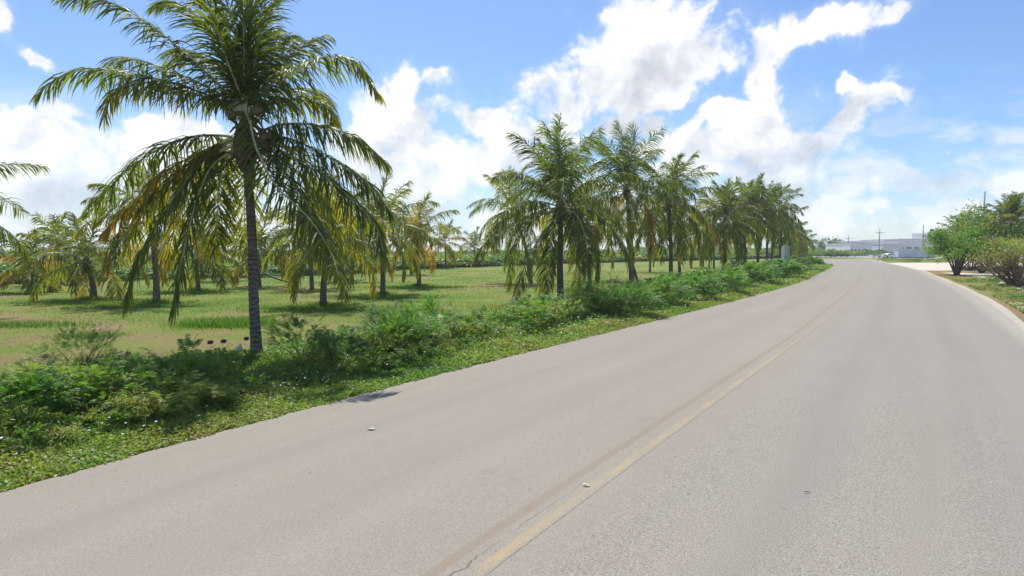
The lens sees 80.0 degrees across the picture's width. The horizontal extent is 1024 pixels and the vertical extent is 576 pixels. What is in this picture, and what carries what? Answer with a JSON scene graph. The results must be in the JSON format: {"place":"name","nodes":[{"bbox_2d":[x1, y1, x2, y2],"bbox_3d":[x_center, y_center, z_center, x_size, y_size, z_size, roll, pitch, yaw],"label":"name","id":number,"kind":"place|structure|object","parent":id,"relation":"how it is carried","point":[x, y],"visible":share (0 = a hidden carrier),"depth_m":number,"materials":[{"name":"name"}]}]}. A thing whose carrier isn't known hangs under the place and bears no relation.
{"place":"outdoors","nodes":[
{"label":"outdoors","id":0,"kind":"place"},
{"bbox_2d":[10,261,831,489],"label":"road margin","id":1,"kind":"object","parent":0,"point":[366,393],"visible":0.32,"depth_m":10.40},
{"bbox_2d":[0,258,1023,575],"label":"road","id":2,"kind":"structure","parent":0,"point":[872,424],"depth_m":6.87,"materials":[{"name":"grey asphalt"}]},
{"bbox_2d":[460,259,865,575],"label":"road marking","id":3,"kind":"object","parent":2,"relation":"on","point":[490,562],"visible":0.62,"depth_m":6.46,"materials":[{"name":"yellow paint"}]},
{"bbox_2d":[0,251,1023,491],"bbox_3d":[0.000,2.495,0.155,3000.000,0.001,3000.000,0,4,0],"label":"ground","id":4,"kind":"structure","parent":0,"point":[153,330],"depth_m":25.68,"materials":[{"name":"green plant"}]},
{"bbox_2d":[0,161,50,272],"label":"young palm","id":5,"kind":"object","parent":4,"relation":"on","point":[23,252],"visible":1,"depth_m":23.40,"materials":[{"name":"green plant"}]},
{"bbox_2d":[0,227,85,294],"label":"young palm","id":6,"kind":"object","parent":4,"relation":"on","point":[5,280],"visible":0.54,"depth_m":35.58,"materials":[{"name":"green plant"}]},
{"bbox_2d":[0,366,86,440],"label":"roadside shrub","id":7,"kind":"object","parent":4,"relation":"on","point":[38,386],"visible":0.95,"depth_m":7.95,"materials":[{"name":"green plant"}]},
{"bbox_2d":[13,212,101,284],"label":"young palm","id":8,"kind":"object","parent":4,"relation":"on","point":[44,230],"visible":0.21,"depth_m":43.03,"materials":[{"name":"green plant"}]},
{"bbox_2d":[0,349,126,391],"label":"roadside shrub","id":9,"kind":"object","parent":4,"relation":"on","point":[18,367],"visible":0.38,"depth_m":9.34,"materials":[{"name":"green plant"}]},
{"bbox_2d":[19,320,125,372],"bbox_3d":[-7.746,1.218,11.037,1.683,1.309,1.774,0,4,0],"label":"roadside shrub","id":10,"kind":"object","parent":4,"relation":"on","point":[85,336],"visible":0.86,"depth_m":11.15,"materials":[{"name":"green plant"}]},
{"bbox_2d":[15,204,150,301],"bbox_3d":[-21.345,-1.288,30.551,5.484,6.053,5.521,0,4,0],"label":"young palm","id":11,"kind":"object","parent":4,"relation":"on","point":[87,266],"visible":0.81,"depth_m":29.98,"materials":[{"name":"green plant"}]},
{"bbox_2d":[73,153,222,300],"bbox_3d":[-16.771,-2.819,28.319,5.363,7.230,5.554,3,5,44],"label":"young palm","id":12,"kind":"object","parent":4,"relation":"on","point":[114,246],"visible":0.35,"depth_m":27.87,"materials":[{"name":"green plant"}]},
{"bbox_2d":[91,372,240,420],"bbox_3d":[-5.239,1.683,9.198,1.766,0.613,2.016,3,5,42],"label":"roadside shrub","id":13,"kind":"object","parent":4,"relation":"on","point":[182,397],"visible":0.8,"depth_m":9.04,"materials":[{"name":"green plant"}]},
{"bbox_2d":[143,215,239,291],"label":"young palm","id":14,"kind":"object","parent":4,"relation":"on","point":[196,271],"visible":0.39,"depth_m":36.34,"materials":[{"name":"green plant"}]},
{"bbox_2d":[29,0,399,353],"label":"coconut palm","id":15,"kind":"object","parent":4,"relation":"on","point":[241,96],"visible":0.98,"depth_m":13.63,"materials":[{"name":"green plant"}]},
{"bbox_2d":[189,216,257,281],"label":"young palm","id":16,"kind":"object","parent":4,"relation":"on","point":[240,256],"visible":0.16,"depth_m":48.82,"materials":[{"name":"green plant"}]},
{"bbox_2d":[235,344,241,350],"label":"litter","id":17,"kind":"object","parent":4,"relation":"on","point":[238,347],"visible":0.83,"depth_m":14.94,"materials":[{"name":"paper"}]},
{"bbox_2d":[208,206,302,286],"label":"young palm","id":18,"kind":"object","parent":4,"relation":"on","point":[262,240],"visible":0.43,"depth_m":40.70,"materials":[{"name":"green plant"}]},
{"bbox_2d":[260,270,287,281],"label":"fallen stalk","id":19,"kind":"object","parent":4,"relation":"on","point":[273,277],"visible":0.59,"depth_m":46.94,"materials":[{"name":"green plant"}]},
{"bbox_2d":[257,312,342,365],"bbox_3d":[-4.490,1.137,12.943,1.906,1.234,1.406,-3,5,-41],"label":"roadside shrub","id":20,"kind":"object","parent":4,"relation":"on","point":[296,321],"visible":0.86,"depth_m":12.79,"materials":[{"name":"green plant"}]},
{"bbox_2d":[267,191,358,288],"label":"young palm","id":21,"kind":"object","parent":4,"relation":"on","point":[311,278],"visible":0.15,"depth_m":37.84,"materials":[{"name":"green plant"}]},
{"bbox_2d":[261,173,396,307],"bbox_3d":[-7.991,-2.127,27.105,5.965,5.997,5.784,0,4,0],"label":"young palm","id":22,"kind":"object","parent":4,"relation":"on","point":[298,271],"visible":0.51,"depth_m":26.46,"materials":[{"name":"green plant"}]},
{"bbox_2d":[297,328,379,372],"bbox_3d":[-3.366,1.290,12.171,1.632,1.024,1.277,1,4,19],"label":"roadside shrub","id":23,"kind":"object","parent":4,"relation":"on","point":[325,343],"visible":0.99,"depth_m":12.02,"materials":[{"name":"green plant"}]},
{"bbox_2d":[313,224,379,280],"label":"young palm","id":24,"kind":"object","parent":4,"relation":"on","point":[376,265],"visible":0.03,"depth_m":48.41,"materials":[{"name":"green plant"}]},
{"bbox_2d":[345,229,374,272],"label":"young palm","id":25,"kind":"object","parent":4,"relation":"on","point":[370,251],"visible":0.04,"depth_m":67.18,"materials":[{"name":"green plant"}]},
{"bbox_2d":[327,172,439,293],"bbox_3d":[-7.228,-3.033,33.770,6.410,6.978,6.587,0,4,0],"label":"young palm","id":26,"kind":"object","parent":4,"relation":"on","point":[403,222],"visible":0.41,"depth_m":33.39,"materials":[{"name":"green plant"}]},
{"bbox_2d":[350,299,458,358],"bbox_3d":[-2.555,0.969,13.458,2.175,1.507,2.198,-2,4,-28],"label":"roadside shrub","id":27,"kind":"object","parent":4,"relation":"on","point":[407,315],"visible":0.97,"depth_m":13.35,"materials":[{"name":"green plant"}]},
{"bbox_2d":[0,248,818,282],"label":"scrub","id":28,"kind":"object","parent":4,"relation":"on","point":[491,259],"visible":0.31,"depth_m":87.43,"materials":[{"name":"green plant"}]},
{"bbox_2d":[0,245,822,257],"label":"wood","id":29,"kind":"object","parent":4,"relation":"on","point":[640,247],"visible":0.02,"depth_m":275.80,"materials":[{"name":"green plant"}]},
{"bbox_2d":[0,255,825,449],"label":"roadside weeds","id":30,"kind":"object","parent":4,"relation":"on","point":[94,385],"visible":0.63,"depth_m":10.81,"materials":[{"name":"green plant"}]},
{"bbox_2d":[385,214,444,274],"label":"young palm","id":31,"kind":"object","parent":4,"relation":"on","point":[395,252],"visible":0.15,"depth_m":61.28,"materials":[{"name":"green plant"}]},
{"bbox_2d":[0,264,833,492],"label":"ground cover","id":32,"kind":"object","parent":4,"relation":"on","point":[484,353],"visible":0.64,"depth_m":10.82,"materials":[{"name":"green plant"}]},
{"bbox_2d":[0,265,825,454],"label":"wildflower","id":33,"kind":"object","parent":32,"relation":"on","point":[386,364],"visible":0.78,"depth_m":11.66,"materials":[{"name":"white plant"}]},
{"bbox_2d":[385,190,462,284],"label":"young palm","id":34,"kind":"object","parent":4,"relation":"on","point":[413,240],"visible":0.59,"depth_m":41.87,"materials":[{"name":"green plant"}]},
{"bbox_2d":[390,291,467,344],"bbox_3d":[-2.032,0.870,14.826,1.784,1.530,1.917,1,4,22],"label":"roadside shrub","id":35,"kind":"object","parent":4,"relation":"on","point":[430,305],"visible":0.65,"depth_m":14.77,"materials":[{"name":"green plant"}]},
{"bbox_2d":[425,219,466,268],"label":"young palm","id":36,"kind":"object","parent":4,"relation":"on","point":[448,238],"visible":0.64,"depth_m":82.21,"materials":[{"name":"green plant"}]},
{"bbox_2d":[456,226,490,263],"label":"young palm","id":37,"kind":"object","parent":4,"relation":"on","point":[471,243],"visible":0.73,"depth_m":90.41,"materials":[{"name":"green plant"}]},
{"bbox_2d":[454,310,497,327],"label":"roadside shrub","id":38,"kind":"object","parent":4,"relation":"on","point":[478,317],"visible":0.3,"depth_m":17.42,"materials":[{"name":"green plant"}]},
{"bbox_2d":[466,164,551,282],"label":"young palm","id":39,"kind":"object","parent":4,"relation":"on","point":[500,193],"visible":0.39,"depth_m":45.54,"materials":[{"name":"green plant"}]},
{"bbox_2d":[504,293,558,307],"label":"roadside shrub","id":40,"kind":"object","parent":4,"relation":"on","point":[543,298],"visible":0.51,"depth_m":22.45,"materials":[{"name":"green plant"}]},
{"bbox_2d":[470,112,642,304],"bbox_3d":[2.078,-3.319,27.196,7.310,8.367,7.874,1,4,21],"label":"coconut palm","id":41,"kind":"object","parent":4,"relation":"on","point":[560,177],"visible":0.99,"depth_m":26.64,"materials":[{"name":"green plant"}]},
{"bbox_2d":[530,176,626,286],"bbox_3d":[4.558,-3.683,40.207,6.958,7.475,6.437,0,4,0],"label":"young palm","id":42,"kind":"object","parent":4,"relation":"on","point":[601,234],"visible":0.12,"depth_m":39.53,"materials":[{"name":"green plant"}]},
{"bbox_2d":[556,279,638,313],"bbox_3d":[3.242,0.365,23.204,3.253,1.521,3.543,1,4,9],"label":"roadside shrub","id":43,"kind":"object","parent":4,"relation":"on","point":[577,294],"visible":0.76,"depth_m":22.58,"materials":[{"name":"green plant"}]},
{"bbox_2d":[556,183,640,280],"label":"young palm","id":44,"kind":"object","parent":4,"relation":"on","point":[612,254],"visible":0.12,"depth_m":49.38,"materials":[{"name":"green plant"}]},
{"bbox_2d":[581,273,634,301],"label":"roadside shrub","id":45,"kind":"object","parent":4,"relation":"on","point":[611,279],"visible":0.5,"depth_m":26.32,"materials":[{"name":"green plant"}]},
{"bbox_2d":[568,120,697,285],"bbox_3d":[6.731,-4.967,37.260,7.866,10.407,7.562,-3,5,-41],"label":"coconut palm","id":46,"kind":"object","parent":4,"relation":"on","point":[632,167],"visible":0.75,"depth_m":36.81,"materials":[{"name":"green plant"}]},
{"bbox_2d":[596,278,670,311],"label":"roadside shrub","id":47,"kind":"object","parent":4,"relation":"on","point":[632,292],"visible":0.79,"depth_m":22.57,"materials":[{"name":"green plant"}]},
{"bbox_2d":[627,209,675,271],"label":"young palm","id":48,"kind":"object","parent":4,"relation":"on","point":[651,259],"visible":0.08,"depth_m":69.03,"materials":[{"name":"green plant"}]},
{"bbox_2d":[611,274,700,303],"bbox_3d":[6.259,0.095,27.371,3.848,1.521,3.809,0,4,0],"label":"roadside shrub","id":49,"kind":"object","parent":4,"relation":"on","point":[663,282],"visible":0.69,"depth_m":26.51,"materials":[{"name":"green plant"}]},
{"bbox_2d":[617,150,731,274],"bbox_3d":[10.395,-4.693,41.899,7.457,9.281,7.971,3,4,37],"label":"coconut palm","id":50,"kind":"object","parent":4,"relation":"on","point":[680,242],"visible":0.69,"depth_m":40.64,"materials":[{"name":"green plant"}]},
{"bbox_2d":[637,191,715,272],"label":"young palm","id":51,"kind":"object","parent":4,"relation":"on","point":[689,227],"visible":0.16,"depth_m":46.92,"materials":[{"name":"green plant"}]},
{"bbox_2d":[682,219,704,267],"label":"young palm","id":52,"kind":"object","parent":4,"relation":"on","point":[692,243],"visible":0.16,"depth_m":84.63,"materials":[{"name":"green plant"}]},
{"bbox_2d":[657,270,731,296],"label":"roadside shrub","id":53,"kind":"object","parent":4,"relation":"on","point":[700,283],"visible":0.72,"depth_m":29.79,"materials":[{"name":"green plant"}]},
{"bbox_2d":[688,216,720,266],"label":"young palm","id":54,"kind":"object","parent":4,"relation":"on","point":[695,249],"visible":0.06,"depth_m":88.64,"materials":[{"name":"green plant"}]},
{"bbox_2d":[691,218,732,267],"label":"young palm","id":55,"kind":"object","parent":4,"relation":"on","point":[713,249],"visible":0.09,"depth_m":78.13,"materials":[{"name":"green plant"}]},
{"bbox_2d":[682,263,749,290],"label":"roadside shrub","id":56,"kind":"object","parent":4,"relation":"on","point":[731,272],"visible":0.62,"depth_m":34.30,"materials":[{"name":"green plant"}]},
{"bbox_2d":[686,176,767,269],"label":"coconut palm","id":57,"kind":"object","parent":4,"relation":"on","point":[719,212],"visible":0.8,"depth_m":48.28,"materials":[{"name":"green plant"}]},
{"bbox_2d":[440,248,1021,261],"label":"green bank","id":58,"kind":"structure","parent":4,"relation":"on","point":[833,252],"depth_m":190.53,"materials":[{"name":"green plant"}]},
{"bbox_2d":[713,205,755,269],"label":"young palm","id":59,"kind":"object","parent":4,"relation":"on","point":[731,242],"visible":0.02,"depth_m":74.18,"materials":[{"name":"green plant"}]},
{"bbox_2d":[712,180,783,263],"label":"coconut palm","id":60,"kind":"object","parent":4,"relation":"on","point":[758,216],"visible":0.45,"depth_m":61.03,"materials":[{"name":"green plant"}]},
{"bbox_2d":[713,258,786,283],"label":"roadside shrub","id":61,"kind":"object","parent":4,"relation":"on","point":[771,269],"visible":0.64,"depth_m":42.92,"materials":[{"name":"green plant"}]},
{"bbox_2d":[731,173,795,262],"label":"coconut palm","id":62,"kind":"object","parent":4,"relation":"on","point":[761,186],"visible":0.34,"depth_m":63.29,"materials":[{"name":"green plant"}]},
{"bbox_2d":[731,180,804,264],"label":"coconut palm","id":63,"kind":"object","parent":4,"relation":"on","point":[778,220],"visible":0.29,"depth_m":73.79,"materials":[{"name":"green plant"}]},
{"bbox_2d":[753,182,803,260],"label":"coconut palm","id":64,"kind":"object","parent":4,"relation":"on","point":[794,207],"visible":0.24,"depth_m":77.06,"materials":[{"name":"green plant"}]},
{"bbox_2d":[754,258,814,276],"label":"roadside shrub","id":65,"kind":"object","parent":4,"relation":"on","point":[796,267],"visible":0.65,"depth_m":52.25,"materials":[{"name":"green plant"}]},
{"bbox_2d":[781,246,789,266],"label":"marker post","id":66,"kind":"object","parent":4,"relation":"on","point":[787,253],"visible":0.61,"depth_m":67.72,"materials":[{"name":"white paint"}]},
{"bbox_2d":[764,200,808,258],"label":"coconut palm","id":67,"kind":"object","parent":4,"relation":"on","point":[792,242],"visible":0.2,"depth_m":84.52,"materials":[{"name":"green plant"}]},
{"bbox_2d":[778,215,808,253],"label":"coconut palm","id":68,"kind":"object","parent":4,"relation":"on","point":[803,233],"visible":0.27,"depth_m":102.15,"materials":[{"name":"green plant"}]},
{"bbox_2d":[783,222,814,258],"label":"coconut palm","id":69,"kind":"object","parent":4,"relation":"on","point":[809,242],"visible":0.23,"depth_m":111.12,"materials":[{"name":"green plant"}]},
{"bbox_2d":[792,233,816,256],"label":"coconut palm","id":70,"kind":"object","parent":4,"relation":"on","point":[806,250],"visible":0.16,"depth_m":124.34,"materials":[{"name":"green plant"}]},
{"bbox_2d":[893,249,934,257],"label":"container","id":71,"kind":"object","parent":4,"relation":"on","point":[907,253],"visible":0.84,"depth_m":185.70,"materials":[{"name":"white metal"}]},
{"bbox_2d":[928,233,992,270],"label":"tree","id":72,"kind":"object","parent":4,"relation":"on","point":[971,267],"visible":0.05,"depth_m":73.82,"materials":[{"name":"green plant"}]},
{"bbox_2d":[936,214,986,259],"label":"coconut palm","id":73,"kind":"object","parent":4,"relation":"on","point":[953,222],"visible":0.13,"depth_m":83.72,"materials":[{"name":"green plant"}]},
{"bbox_2d":[928,271,1023,320],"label":"verge","id":74,"kind":"structure","parent":4,"relation":"on","point":[1014,311],"depth_m":36.76,"materials":[{"name":"green plant"}]},
{"bbox_2d":[915,222,1012,274],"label":"tree","id":75,"kind":"object","parent":74,"relation":"on","point":[949,244],"visible":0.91,"depth_m":60.13,"materials":[{"name":"green plant"}]},
{"bbox_2d":[952,234,1008,272],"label":"tree","id":76,"kind":"object","parent":74,"relation":"on","point":[979,270],"visible":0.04,"depth_m":65.67,"materials":[{"name":"green plant"}]},
{"bbox_2d":[944,276,1023,312],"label":"dry weeds","id":77,"kind":"object","parent":74,"relation":"on","point":[1016,297],"visible":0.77,"depth_m":37.63,"materials":[{"name":"green plant"}]},
{"bbox_2d":[966,222,1023,286],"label":"bush","id":78,"kind":"object","parent":74,"relation":"on","point":[1010,259],"visible":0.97,"depth_m":40.93,"materials":[{"name":"green plant"}]},
{"bbox_2d":[982,235,1023,272],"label":"bush","id":79,"kind":"object","parent":74,"relation":"on","point":[1013,243],"visible":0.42,"depth_m":57.90,"materials":[{"name":"green plant"}]},
{"bbox_2d":[992,282,1023,291],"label":"stone rubble","id":80,"kind":"object","parent":74,"relation":"on","point":[1007,286],"visible":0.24,"depth_m":39.76,"materials":[{"name":"stone"}]},
{"bbox_2d":[1004,300,1022,309],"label":"stone rubble","id":81,"kind":"object","parent":74,"relation":"on","point":[1014,303],"visible":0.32,"depth_m":27.66,"materials":[{"name":"stone"}]},
{"bbox_2d":[974,191,986,265],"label":"utility pole","id":82,"kind":"object","parent":4,"relation":"on","point":[983,205],"visible":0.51,"depth_m":79.35,"materials":[{"name":"wood"}]},
{"bbox_2d":[944,199,1023,264],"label":"sea grape tree","id":83,"kind":"object","parent":4,"relation":"on","point":[978,220],"visible":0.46,"depth_m":74.55,"materials":[{"name":"green plant"}]},
{"bbox_2d":[962,266,1021,269],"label":"earth mound","id":84,"kind":"object","parent":4,"relation":"on","point":[984,266],"visible":0.09,"depth_m":74.41,"materials":[{"name":"brown soil"}]},
{"bbox_2d":[985,220,1023,255],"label":"sea grape tree","id":85,"kind":"object","parent":4,"relation":"on","point":[1018,228],"visible":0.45,"depth_m":70.73,"materials":[{"name":"green plant"}]},
{"bbox_2d":[0,0,1023,250],"label":"sky","id":86,"kind":"structure","parent":0,"point":[889,116],"materials":[{"name":"blue"}]},
{"bbox_2d":[813,255,1022,258],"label":"ground","id":87,"kind":"structure","parent":0,"point":[865,257],"depth_m":203.25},
{"bbox_2d":[808,238,825,249],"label":"horizon tree","id":88,"kind":"object","parent":87,"relation":"on","point":[821,242],"visible":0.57,"depth_m":298.01,"materials":[{"name":"green plant"}]},
{"bbox_2d":[816,235,841,247],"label":"horizon tree","id":89,"kind":"object","parent":87,"relation":"on","point":[830,242],"visible":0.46,"depth_m":296.87,"materials":[{"name":"green plant"}]},
{"bbox_2d":[825,243,872,255],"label":"warehouse","id":90,"kind":"structure","parent":87,"relation":"on","point":[853,246],"depth_m":254.62,"materials":[{"name":"white paint"}]},
{"bbox_2d":[828,240,883,243],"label":"warehouse","id":91,"kind":"structure","parent":87,"relation":"on","point":[862,241],"depth_m":276.44,"materials":[{"name":"white metal"}]},
{"bbox_2d":[861,248,887,257],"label":"roadside shrub","id":92,"kind":"object","parent":87,"relation":"on","point":[875,251],"visible":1,"depth_m":185.63,"materials":[{"name":"green plant"}]},
{"bbox_2d":[868,249,893,256],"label":"warehouse","id":93,"kind":"structure","parent":87,"relation":"on","point":[888,250],"depth_m":215.46,"materials":[{"name":"white paint"}]},
{"bbox_2d":[881,253,892,257],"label":"parked car","id":94,"kind":"object","parent":87,"relation":"on","point":[888,255],"visible":0.59,"depth_m":188.87,"materials":[{"name":"white paint"}]},
{"bbox_2d":[872,243,903,248],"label":"warehouse","id":95,"kind":"structure","parent":87,"relation":"on","point":[889,245],"depth_m":261.43,"materials":[{"name":"white paint"}]},
{"bbox_2d":[861,239,933,248],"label":"warehouse","id":96,"kind":"structure","parent":87,"relation":"on","point":[914,243],"depth_m":279.30,"materials":[{"name":"white paint"}]},
{"bbox_2d":[912,229,933,238],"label":"warehouse","id":97,"kind":"structure","parent":87,"relation":"on","point":[917,236],"depth_m":295.48,"materials":[{"name":"white paint"}]},
{"bbox_2d":[880,260,1023,330],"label":"sandy edge","id":98,"kind":"object","parent":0,"point":[1011,316],"visible":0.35,"depth_m":27.95,"materials":[{"name":"beige sand"}]},
{"bbox_2d":[890,263,1021,278],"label":"path","id":99,"kind":"structure","parent":0,"point":[934,266],"depth_m":86.75,"materials":[{"name":"beige concrete"}]},
{"bbox_2d":[925,270,1010,272],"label":"ground","id":100,"kind":"structure","parent":0,"point":[961,271],"depth_m":70.44,"materials":[{"name":"beige sand"}]},
{"bbox_2d":[977,191,1023,271],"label":"coconut palm","id":101,"kind":"object","parent":100,"relation":"on","point":[1011,211],"visible":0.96,"depth_m":69.51,"materials":[{"name":"green plant"}]}
]}

